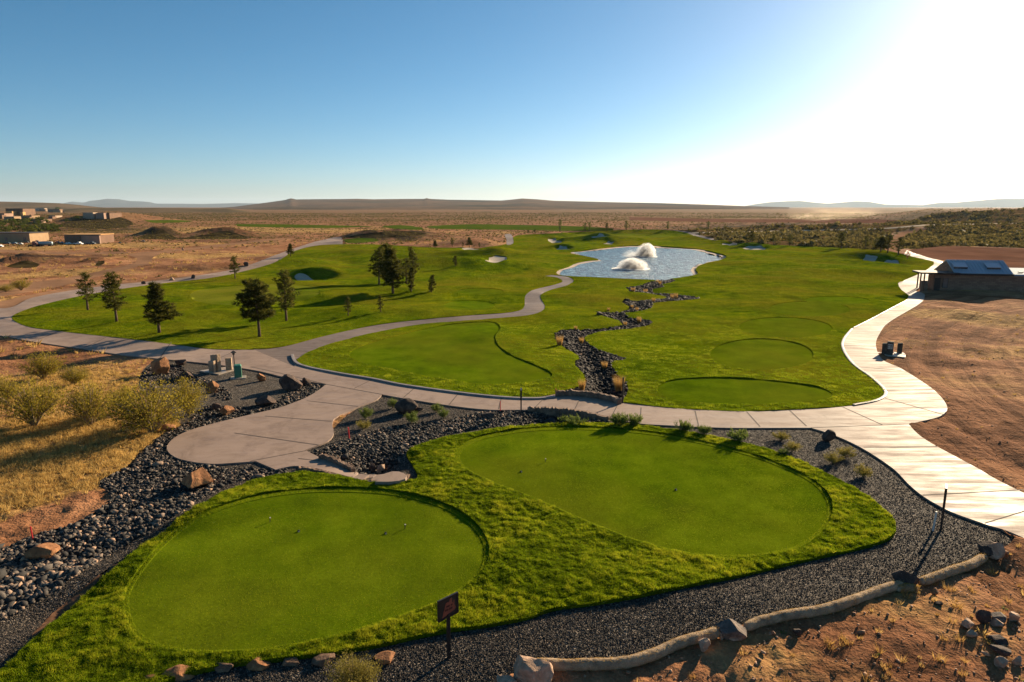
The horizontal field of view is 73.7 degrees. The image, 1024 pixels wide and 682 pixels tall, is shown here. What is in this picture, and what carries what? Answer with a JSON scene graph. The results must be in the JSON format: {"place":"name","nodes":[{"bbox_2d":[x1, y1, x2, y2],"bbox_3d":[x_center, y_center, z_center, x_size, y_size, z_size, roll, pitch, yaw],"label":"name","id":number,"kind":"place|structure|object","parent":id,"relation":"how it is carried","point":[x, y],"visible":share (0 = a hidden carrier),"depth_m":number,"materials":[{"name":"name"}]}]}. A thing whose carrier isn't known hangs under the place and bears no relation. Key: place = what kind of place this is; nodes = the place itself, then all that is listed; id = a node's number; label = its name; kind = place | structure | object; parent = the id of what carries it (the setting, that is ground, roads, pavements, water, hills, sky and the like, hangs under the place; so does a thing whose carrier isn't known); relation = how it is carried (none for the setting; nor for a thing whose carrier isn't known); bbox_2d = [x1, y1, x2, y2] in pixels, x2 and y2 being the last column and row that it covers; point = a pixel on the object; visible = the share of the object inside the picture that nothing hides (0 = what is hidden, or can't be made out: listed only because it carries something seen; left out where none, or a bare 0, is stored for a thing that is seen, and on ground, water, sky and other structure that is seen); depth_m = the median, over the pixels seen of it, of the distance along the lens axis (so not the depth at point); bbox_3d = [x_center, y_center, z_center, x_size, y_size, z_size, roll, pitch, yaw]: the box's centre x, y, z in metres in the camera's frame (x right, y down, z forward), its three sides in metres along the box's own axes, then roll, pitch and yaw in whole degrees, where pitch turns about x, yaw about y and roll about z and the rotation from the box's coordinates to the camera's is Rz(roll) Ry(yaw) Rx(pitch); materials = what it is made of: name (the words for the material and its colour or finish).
{"place":"outdoors","nodes":[
{"label":"outdoors","id":0,"kind":"place"},
{"bbox_2d":[0,202,102,210],"bbox_3d":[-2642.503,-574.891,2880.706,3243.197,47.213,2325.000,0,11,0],"label":"hill","id":1,"kind":"structure","parent":0,"point":[4,206],"depth_m":2296.54,"materials":[{"name":"brown soil"}]},
{"bbox_2d":[0,253,122,638],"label":"bare soil","id":2,"kind":"structure","parent":0,"point":[66,606],"depth_m":20.34,"materials":[{"name":"brown soil"}]},
{"bbox_2d":[64,208,248,212],"bbox_3d":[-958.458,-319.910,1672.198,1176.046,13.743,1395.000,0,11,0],"label":"hill","id":3,"kind":"structure","parent":0,"point":[167,210],"depth_m":1332.33,"materials":[{"name":"brown soil"}]},
{"bbox_2d":[63,199,258,206],"bbox_3d":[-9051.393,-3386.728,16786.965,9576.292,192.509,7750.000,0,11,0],"label":"mountains","id":4,"kind":"structure","parent":0,"point":[110,203],"depth_m":14685.42,"materials":[{"name":"stone"}]},
{"bbox_2d":[0,421,895,681],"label":"rough grass","id":5,"kind":"structure","parent":0,"point":[364,631],"depth_m":20.83,"materials":[{"name":"green plant"}]},
{"bbox_2d":[124,426,832,651],"bbox_3d":[-0.364,6.005,26.478,24.957,0.378,14.411,-4,12,-18],"label":"tee collar","id":6,"kind":"object","parent":5,"relation":"on","point":[419,498],"visible":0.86,"depth_m":25.72,"materials":[{"name":"green plant"}]},
{"bbox_2d":[129,492,483,650],"bbox_3d":[-6.246,6.881,21.911,10.724,0.295,9.594,0,11,0],"label":"tee box","id":7,"kind":"object","parent":6,"relation":"on","point":[164,615],"visible":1,"depth_m":21.01,"materials":[{"name":"green plant"}]},
{"bbox_2d":[460,430,827,554],"bbox_3d":[5.266,5.439,28.761,15.020,0.152,10.204,11,15,43],"label":"tee box","id":8,"kind":"object","parent":6,"relation":"on","point":[699,509],"visible":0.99,"depth_m":27.17,"materials":[{"name":"green plant"}]},
{"bbox_2d":[608,412,629,424],"bbox_3d":[5.446,3.970,34.629,1.134,0.913,0.895,-5,12,-24],"label":"gravel bed shrub","id":9,"kind":"object","parent":5,"relation":"on","point":[618,418],"visible":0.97,"depth_m":34.57,"materials":[{"name":"green plant"}]},
{"bbox_2d":[0,228,926,307],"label":"dirt road","id":10,"kind":"structure","parent":0,"point":[144,258],"depth_m":118.97,"materials":[{"name":"brown soil"}]},
{"bbox_2d":[254,230,713,365],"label":"branch path","id":11,"kind":"structure","parent":0,"point":[534,303],"depth_m":65.07,"materials":[{"name":"grey concrete"}]},
{"bbox_2d":[0,207,1023,681],"bbox_3d":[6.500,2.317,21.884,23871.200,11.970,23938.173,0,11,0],"label":"ground","id":12,"kind":"structure","parent":0,"point":[994,317],"depth_m":38.67,"materials":[{"name":"brown soil"}]},
{"bbox_2d":[0,371,21,403],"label":"creosote bush","id":13,"kind":"object","parent":12,"relation":"on","point":[2,385],"visible":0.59,"depth_m":38.30,"materials":[{"name":"green plant"}]},
{"bbox_2d":[5,208,35,214],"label":"desert house","id":14,"kind":"structure","parent":12,"relation":"on","point":[22,211],"depth_m":528.25,"materials":[{"name":"brown paint"}]},
{"bbox_2d":[0,232,48,242],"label":"long building","id":15,"kind":"structure","parent":12,"relation":"on","point":[11,237],"depth_m":214.40,"materials":[{"name":"beige paint"}]},
{"bbox_2d":[0,217,63,231],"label":"garden shrubbery","id":16,"kind":"object","parent":12,"relation":"on","point":[25,230],"visible":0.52,"depth_m":345.30,"materials":[{"name":"green plant"}]},
{"bbox_2d":[0,371,78,426],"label":"creosote bush","id":17,"kind":"object","parent":12,"relation":"on","point":[36,408],"visible":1,"depth_m":34.42,"materials":[{"name":"green plant"}]},
{"bbox_2d":[13,348,66,379],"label":"creosote bush","id":18,"kind":"object","parent":12,"relation":"on","point":[43,367],"visible":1,"depth_m":44.46,"materials":[{"name":"green plant"}]},
{"bbox_2d":[52,365,91,384],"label":"creosote bush","id":19,"kind":"object","parent":12,"relation":"on","point":[71,374],"visible":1,"depth_m":42.77,"materials":[{"name":"green plant"}]},
{"bbox_2d":[54,374,120,424],"bbox_3d":[-21.578,3.025,34.800,3.054,2.761,3.090,-8,14,-35],"label":"creosote bush","id":20,"kind":"object","parent":12,"relation":"on","point":[86,406],"visible":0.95,"depth_m":34.70,"materials":[{"name":"green plant"}]},
{"bbox_2d":[63,233,113,243],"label":"shed building","id":21,"kind":"structure","parent":12,"relation":"on","point":[97,238],"depth_m":207.45,"materials":[{"name":"brown paint"}]},
{"bbox_2d":[83,212,121,218],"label":"desert house","id":22,"kind":"structure","parent":12,"relation":"on","point":[91,215],"depth_m":436.01,"materials":[{"name":"brown paint"}]},
{"bbox_2d":[101,380,143,411],"bbox_3d":[-21.029,3.035,36.863,2.581,1.898,2.612,2,11,9],"label":"creosote bush","id":23,"kind":"object","parent":12,"relation":"on","point":[124,391],"visible":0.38,"depth_m":36.80,"materials":[{"name":"green plant"}]},
{"bbox_2d":[96,372,203,435],"bbox_3d":[-17.705,3.067,33.580,4.915,3.155,4.858,-2,11,-9],"label":"creosote bush","id":24,"kind":"object","parent":12,"relation":"on","point":[146,414],"visible":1,"depth_m":33.24,"materials":[{"name":"green plant"}]},
{"bbox_2d":[0,357,342,520],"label":"dry grass","id":25,"kind":"structure","parent":12,"relation":"on","point":[49,458],"depth_m":31.43,"materials":[{"name":"yellow plant"}]},
{"bbox_2d":[0,238,505,359],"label":"dry grass","id":26,"kind":"structure","parent":12,"relation":"on","point":[31,343],"depth_m":119.90,"materials":[{"name":"brown plant"}]},
{"bbox_2d":[0,363,610,620],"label":"cobbles","id":27,"kind":"object","parent":12,"relation":"on","point":[31,581],"visible":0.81,"depth_m":27.34,"materials":[{"name":"grey stone"}]},
{"bbox_2d":[24,542,60,558],"bbox_3d":[-15.105,6.782,22.005,0.928,0.444,0.711,4,8,-2],"label":"boulder","id":28,"kind":"object","parent":27,"relation":"on","point":[47,550],"visible":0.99,"depth_m":21.80,"materials":[{"name":"orange stone"}]},
{"bbox_2d":[150,357,169,374],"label":"boulder","id":29,"kind":"object","parent":27,"relation":"on","point":[160,365],"visible":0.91,"depth_m":45.36,"materials":[{"name":"orange stone"}]},
{"bbox_2d":[181,467,212,487],"bbox_3d":[-12.640,5.509,27.296,1.002,0.822,0.992,9,14,38],"label":"boulder","id":30,"kind":"object","parent":27,"relation":"on","point":[201,476],"visible":1,"depth_m":27.02,"materials":[{"name":"orange stone"}]},
{"bbox_2d":[255,396,275,405],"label":"boulder","id":31,"kind":"object","parent":27,"relation":"on","point":[264,400],"visible":1,"depth_m":38.33,"materials":[{"name":"grey stone"}]},
{"bbox_2d":[144,220,612,242],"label":"fairway","id":32,"kind":"structure","parent":12,"relation":"on","point":[504,227],"depth_m":372.39,"materials":[{"name":"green plant"}]},
{"bbox_2d":[12,229,933,410],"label":"fairway","id":33,"kind":"structure","parent":12,"relation":"on","point":[737,280],"depth_m":78.60,"materials":[{"name":"green plant"}]},
{"bbox_2d":[74,272,96,309],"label":"pine tree","id":34,"kind":"object","parent":33,"relation":"on","point":[84,288],"visible":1,"depth_m":74.38,"materials":[{"name":"green plant"}]},
{"bbox_2d":[93,271,127,321],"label":"pine tree","id":35,"kind":"object","parent":33,"relation":"on","point":[111,284],"visible":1,"depth_m":63.11,"materials":[{"name":"green plant"}]},
{"bbox_2d":[140,280,184,332],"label":"pine tree","id":36,"kind":"object","parent":33,"relation":"on","point":[156,302],"visible":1,"depth_m":58.27,"materials":[{"name":"green plant"}]},
{"bbox_2d":[190,284,319,304],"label":"putting green","id":37,"kind":"object","parent":33,"relation":"on","point":[221,295],"visible":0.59,"depth_m":86.71,"materials":[{"name":"green plant"}]},
{"bbox_2d":[231,277,285,336],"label":"pine tree","id":38,"kind":"object","parent":33,"relation":"on","point":[261,302],"visible":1,"depth_m":57.13,"materials":[{"name":"green plant"}]},
{"bbox_2d":[272,268,300,320],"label":"pine tree","id":39,"kind":"object","parent":33,"relation":"on","point":[284,280],"visible":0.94,"depth_m":65.48,"materials":[{"name":"green plant"}]},
{"bbox_2d":[367,246,385,284],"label":"pine tree","id":40,"kind":"object","parent":33,"relation":"on","point":[379,253],"visible":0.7,"depth_m":97.26,"materials":[{"name":"green plant"}]},
{"bbox_2d":[376,247,407,293],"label":"pine tree","id":41,"kind":"object","parent":33,"relation":"on","point":[389,274],"visible":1,"depth_m":83.05,"materials":[{"name":"green plant"}]},
{"bbox_2d":[406,246,419,281],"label":"pine tree","id":42,"kind":"object","parent":33,"relation":"on","point":[412,255],"visible":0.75,"depth_m":101.50,"materials":[{"name":"green plant"}]},
{"bbox_2d":[349,322,551,383],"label":"tee box","id":43,"kind":"object","parent":33,"relation":"on","point":[474,352],"visible":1,"depth_m":50.99,"materials":[{"name":"green plant"}]},
{"bbox_2d":[444,301,494,309],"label":"tee box","id":44,"kind":"object","parent":33,"relation":"on","point":[469,305],"visible":0.98,"depth_m":77.24,"materials":[{"name":"green plant"}]},
{"bbox_2d":[72,306,884,410],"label":"fairway grass","id":45,"kind":"structure","parent":33,"relation":"on","point":[623,370],"depth_m":48.06,"materials":[{"name":"green plant"}]},
{"bbox_2d":[457,288,502,293],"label":"tee box","id":46,"kind":"object","parent":33,"relation":"on","point":[479,291],"visible":1,"depth_m":87.30,"materials":[{"name":"green plant"}]},
{"bbox_2d":[657,378,831,403],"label":"tee box","id":47,"kind":"object","parent":33,"relation":"on","point":[730,390],"visible":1,"depth_m":41.28,"materials":[{"name":"green plant"}]},
{"bbox_2d":[710,339,812,369],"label":"tee box","id":48,"kind":"object","parent":33,"relation":"on","point":[761,354],"visible":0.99,"depth_m":51.57,"materials":[{"name":"green plant"}]},
{"bbox_2d":[739,317,831,336],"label":"tee box","id":49,"kind":"object","parent":33,"relation":"on","point":[786,327],"visible":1,"depth_m":63.51,"materials":[{"name":"green plant"}]},
{"bbox_2d":[805,296,869,304],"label":"tee box","id":50,"kind":"object","parent":33,"relation":"on","point":[834,300],"visible":1,"depth_m":80.08,"materials":[{"name":"green plant"}]},
{"bbox_2d":[223,198,788,209],"bbox_3d":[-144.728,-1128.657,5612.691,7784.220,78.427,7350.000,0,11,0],"label":"mesa","id":51,"kind":"structure","parent":12,"relation":"on","point":[390,204],"depth_m":3621.72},
{"bbox_2d":[0,361,1012,681],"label":"gravel bed","id":52,"kind":"object","parent":12,"relation":"on","point":[248,389],"visible":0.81,"depth_m":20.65,"materials":[{"name":"grey gravel"}]},
{"bbox_2d":[161,664,193,681],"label":"boulder","id":53,"kind":"object","parent":52,"relation":"on","point":[177,671],"visible":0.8,"depth_m":16.29,"materials":[{"name":"orange stone"}]},
{"bbox_2d":[167,373,209,415],"bbox_3d":[-17.304,2.805,36.424,2.482,2.530,2.512,4,12,18],"label":"creosote bush","id":54,"kind":"object","parent":52,"relation":"on","point":[193,396],"visible":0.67,"depth_m":36.18,"materials":[{"name":"green plant"}]},
{"bbox_2d":[199,354,233,374],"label":"stone monument","id":55,"kind":"object","parent":52,"relation":"on","point":[215,367],"visible":0.86,"depth_m":46.01,"materials":[{"name":"stone"}]},
{"bbox_2d":[214,662,233,672],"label":"boulder","id":56,"kind":"object","parent":52,"relation":"on","point":[224,667],"visible":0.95,"depth_m":16.53,"materials":[{"name":"grey stone"}]},
{"bbox_2d":[230,364,245,379],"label":"utility box","id":57,"kind":"object","parent":52,"relation":"on","point":[238,372],"visible":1,"depth_m":44.36,"materials":[{"name":"metal"}]},
{"bbox_2d":[246,656,270,670],"bbox_3d":[-6.199,7.930,16.730,0.542,0.240,0.484,7,13,31],"label":"boulder","id":58,"kind":"object","parent":52,"relation":"on","point":[256,664],"visible":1,"depth_m":16.63,"materials":[{"name":"orange stone"}]},
{"bbox_2d":[279,374,302,390],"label":"boulder","id":59,"kind":"object","parent":52,"relation":"on","point":[287,382],"visible":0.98,"depth_m":41.58,"materials":[{"name":"grey stone"}]},
{"bbox_2d":[311,653,335,666],"bbox_3d":[-4.670,7.891,16.914,0.582,0.233,0.519,-8,2,-16],"label":"boulder","id":60,"kind":"object","parent":52,"relation":"on","point":[321,660],"visible":0.92,"depth_m":16.79,"materials":[{"name":"brown stone"}]},
{"bbox_2d":[318,454,354,471],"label":"stone parapet","id":61,"kind":"structure","parent":52,"relation":"on","point":[343,464],"depth_m":29.65,"materials":[{"name":"grey stone"}]},
{"bbox_2d":[323,649,384,681],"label":"gravel bed shrub","id":62,"kind":"object","parent":52,"relation":"on","point":[357,672],"visible":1,"depth_m":15.90,"materials":[{"name":"green plant"}]},
{"bbox_2d":[353,471,406,484],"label":"concrete slab","id":63,"kind":"structure","parent":52,"relation":"on","point":[392,477],"depth_m":27.60,"materials":[{"name":"concrete"}]},
{"bbox_2d":[374,651,394,664],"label":"boulder","id":64,"kind":"object","parent":52,"relation":"on","point":[387,656],"visible":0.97,"depth_m":16.91,"materials":[{"name":"orange stone"}]},
{"bbox_2d":[394,398,417,413],"bbox_3d":[-5.742,3.553,37.065,1.280,0.890,0.964,4,10,-11],"label":"boulder","id":65,"kind":"object","parent":52,"relation":"on","point":[406,405],"visible":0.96,"depth_m":36.73,"materials":[{"name":"grey stone"}]},
{"bbox_2d":[437,592,458,658],"bbox_3d":[-1.570,7.176,16.889,0.620,1.884,0.075,-10,15,-42],"label":"tee sign","id":66,"kind":"object","parent":52,"relation":"on","point":[447,607],"visible":0.87,"depth_m":16.80,"materials":[{"name":"black metal"}]},
{"bbox_2d":[558,413,588,425],"bbox_3d":[3.041,4.100,35.098,1.549,0.631,1.223,6,12,27],"label":"gravel bed shrub","id":67,"kind":"object","parent":52,"relation":"on","point":[574,420],"visible":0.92,"depth_m":35.14,"materials":[{"name":"green plant"}]},
{"bbox_2d":[539,626,719,671],"bbox_3d":[3.039,7.803,17.041,5.190,0.406,0.805,-3,11,-14],"label":"straw wattle","id":68,"kind":"object","parent":52,"relation":"on","point":[664,649],"visible":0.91,"depth_m":16.71,"materials":[{"name":"beige plant"}]},
{"bbox_2d":[727,428,748,440],"bbox_3d":[10.767,4.467,32.518,1.001,0.740,1.268,9,14,38],"label":"gravel bed shrub","id":69,"kind":"object","parent":52,"relation":"on","point":[742,434],"visible":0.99,"depth_m":32.35,"materials":[{"name":"green plant"}]},
{"bbox_2d":[743,580,905,632],"bbox_3d":[8.855,7.335,18.957,5.921,0.379,0.556,-4,12,-21],"label":"straw wattle","id":70,"kind":"object","parent":52,"relation":"on","point":[785,615],"visible":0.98,"depth_m":18.61,"materials":[{"name":"beige plant"}]},
{"bbox_2d":[891,569,919,584],"bbox_3d":[11.654,7.037,20.200,0.742,0.507,0.613,-4,12,-19],"label":"boulder","id":71,"kind":"object","parent":52,"relation":"on","point":[902,576],"visible":0.84,"depth_m":20.08,"materials":[{"name":"grey stone"}]},
{"bbox_2d":[919,553,988,586],"bbox_3d":[13.570,6.989,20.880,3.405,0.357,0.424,-6,12,-27],"label":"straw wattle","id":72,"kind":"object","parent":52,"relation":"on","point":[974,562],"visible":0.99,"depth_m":20.68,"materials":[{"name":"beige plant"}]},
{"bbox_2d":[978,541,994,555],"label":"boulder","id":73,"kind":"object","parent":52,"relation":"on","point":[983,548],"visible":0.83,"depth_m":21.92,"materials":[{"name":"grey stone"}]},
{"bbox_2d":[986,542,1004,559],"bbox_3d":[15.452,6.683,21.901,0.636,0.533,0.430,8,13,34],"label":"boulder","id":74,"kind":"object","parent":52,"relation":"on","point":[998,549],"visible":0.88,"depth_m":21.77,"materials":[{"name":"beige stone"}]},
{"bbox_2d":[0,208,1022,279],"bbox_3d":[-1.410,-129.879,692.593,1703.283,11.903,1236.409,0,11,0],"label":"desert scrub","id":75,"kind":"object","parent":12,"relation":"on","point":[500,216],"visible":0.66,"depth_m":490.95,"materials":[{"name":"brown plant"}]},
{"bbox_2d":[513,655,553,681],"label":"boulder","id":76,"kind":"object","parent":12,"relation":"on","point":[528,669],"visible":1,"depth_m":16.04,"materials":[{"name":"beige stone"}]},
{"bbox_2d":[566,232,670,237],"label":"putting green","id":77,"kind":"object","parent":12,"relation":"on","point":[625,235],"visible":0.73,"depth_m":255.04,"materials":[{"name":"green plant"}]},
{"bbox_2d":[554,279,699,398],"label":"dry stream bed","id":78,"kind":"object","parent":12,"relation":"on","point":[599,364],"visible":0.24,"depth_m":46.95,"materials":[{"name":"stone"}]},
{"bbox_2d":[715,618,746,640],"bbox_3d":[5.712,7.538,17.824,0.808,0.457,0.632,-6,7,16],"label":"boulder","id":79,"kind":"object","parent":12,"relation":"on","point":[728,627],"visible":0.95,"depth_m":17.66,"materials":[{"name":"grey stone"}]},
{"bbox_2d":[572,308,1023,681],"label":"soil clods","id":80,"kind":"object","parent":12,"relation":"on","point":[861,632],"visible":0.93,"depth_m":17.45,"materials":[{"name":"brown soil"}]},
{"bbox_2d":[634,542,1023,681],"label":"dry grass","id":81,"kind":"structure","parent":12,"relation":"on","point":[893,619],"depth_m":17.54,"materials":[{"name":"beige plant"}]},
{"bbox_2d":[687,207,1023,249],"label":"hillside scrub","id":82,"kind":"object","parent":12,"relation":"on","point":[965,237],"visible":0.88,"depth_m":254.57,"materials":[{"name":"green plant"}]},
{"bbox_2d":[878,341,904,357],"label":"tee monument","id":83,"kind":"object","parent":12,"relation":"on","point":[887,348],"visible":0.98,"depth_m":51.20,"materials":[{"name":"stone"}]},
{"bbox_2d":[897,583,920,593],"bbox_3d":[11.532,7.213,19.866,0.771,0.299,0.404,0,11,0],"label":"straw wattle","id":84,"kind":"object","parent":12,"relation":"on","point":[913,588],"visible":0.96,"depth_m":19.79,"materials":[{"name":"plant"}]},
{"bbox_2d":[912,259,1023,291],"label":"kiosk building","id":85,"kind":"structure","parent":12,"relation":"on","point":[995,275],"depth_m":87.50,"materials":[{"name":"metal"}]},
{"bbox_2d":[975,610,990,622],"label":"boulder","id":86,"kind":"object","parent":12,"relation":"on","point":[983,616],"visible":1,"depth_m":18.36,"materials":[{"name":"grey stone"}]},
{"bbox_2d":[986,634,1008,644],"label":"boulder","id":87,"kind":"object","parent":12,"relation":"on","point":[998,639],"visible":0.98,"depth_m":17.49,"materials":[{"name":"grey stone"}]},
{"bbox_2d":[988,644,1011,655],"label":"boulder","id":88,"kind":"object","parent":12,"relation":"on","point":[1002,650],"visible":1,"depth_m":17.07,"materials":[{"name":"grey stone"}]},
{"bbox_2d":[0,237,1023,538],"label":"path","id":89,"kind":"structure","parent":0,"point":[890,437],"depth_m":36.41,"materials":[{"name":"concrete"}]},
{"bbox_2d":[291,354,554,399],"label":"kerb","id":90,"kind":"structure","parent":89,"relation":"on","point":[413,386],"depth_m":41.85,"materials":[{"name":"concrete"}]},
{"bbox_2d":[34,310,1023,522],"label":"path joints","id":91,"kind":"object","parent":89,"relation":"on","point":[575,408],"visible":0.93,"depth_m":36.03,"materials":[{"name":"grey concrete"}]},
{"bbox_2d":[527,406,610,420],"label":"stone parapet","id":92,"kind":"structure","parent":89,"relation":"on","point":[557,412],"depth_m":37.12,"materials":[{"name":"grey stone"}]},
{"bbox_2d":[555,388,621,404],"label":"stone parapet","id":93,"kind":"structure","parent":89,"relation":"on","point":[598,395],"depth_m":39.86,"materials":[{"name":"grey stone"}]},
{"bbox_2d":[841,328,886,405],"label":"kerb","id":94,"kind":"structure","parent":89,"relation":"on","point":[863,371],"depth_m":44.19,"materials":[{"name":"concrete"}]},
{"bbox_2d":[560,247,721,279],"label":"pond","id":95,"kind":"structure","parent":0,"point":[667,263],"depth_m":136.45,"materials":[{"name":"liquid"}]},
{"bbox_2d":[612,258,649,270],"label":"fountain","id":96,"kind":"object","parent":95,"relation":"on","point":[630,268],"visible":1,"depth_m":124.09,"materials":[{"name":"liquid"}]},
{"bbox_2d":[557,246,725,274],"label":"shore","id":97,"kind":"structure","parent":0,"point":[693,269],"depth_m":158.57,"materials":[{"name":"soil"}]},
{"bbox_2d":[629,217,1023,267],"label":"graded soil","id":98,"kind":"structure","parent":0,"point":[1012,257],"depth_m":172.19,"materials":[{"name":"brown soil"}]},
{"bbox_2d":[676,209,1023,249],"bbox_3d":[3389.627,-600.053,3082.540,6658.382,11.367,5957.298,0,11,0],"label":"scrub slope","id":99,"kind":"structure","parent":0,"point":[965,218],"depth_m":306.65,"materials":[{"name":"plant"}]},
{"bbox_2d":[747,199,1023,206],"bbox_3d":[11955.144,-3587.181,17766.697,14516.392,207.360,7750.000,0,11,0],"label":"mountains","id":100,"kind":"structure","parent":0,"point":[1002,203],"depth_m":15609.66,"materials":[{"name":"stone"}]},
{"bbox_2d":[891,300,1023,645],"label":"dry grass","id":101,"kind":"structure","parent":0,"point":[984,631],"depth_m":41.04,"materials":[{"name":"beige plant"}]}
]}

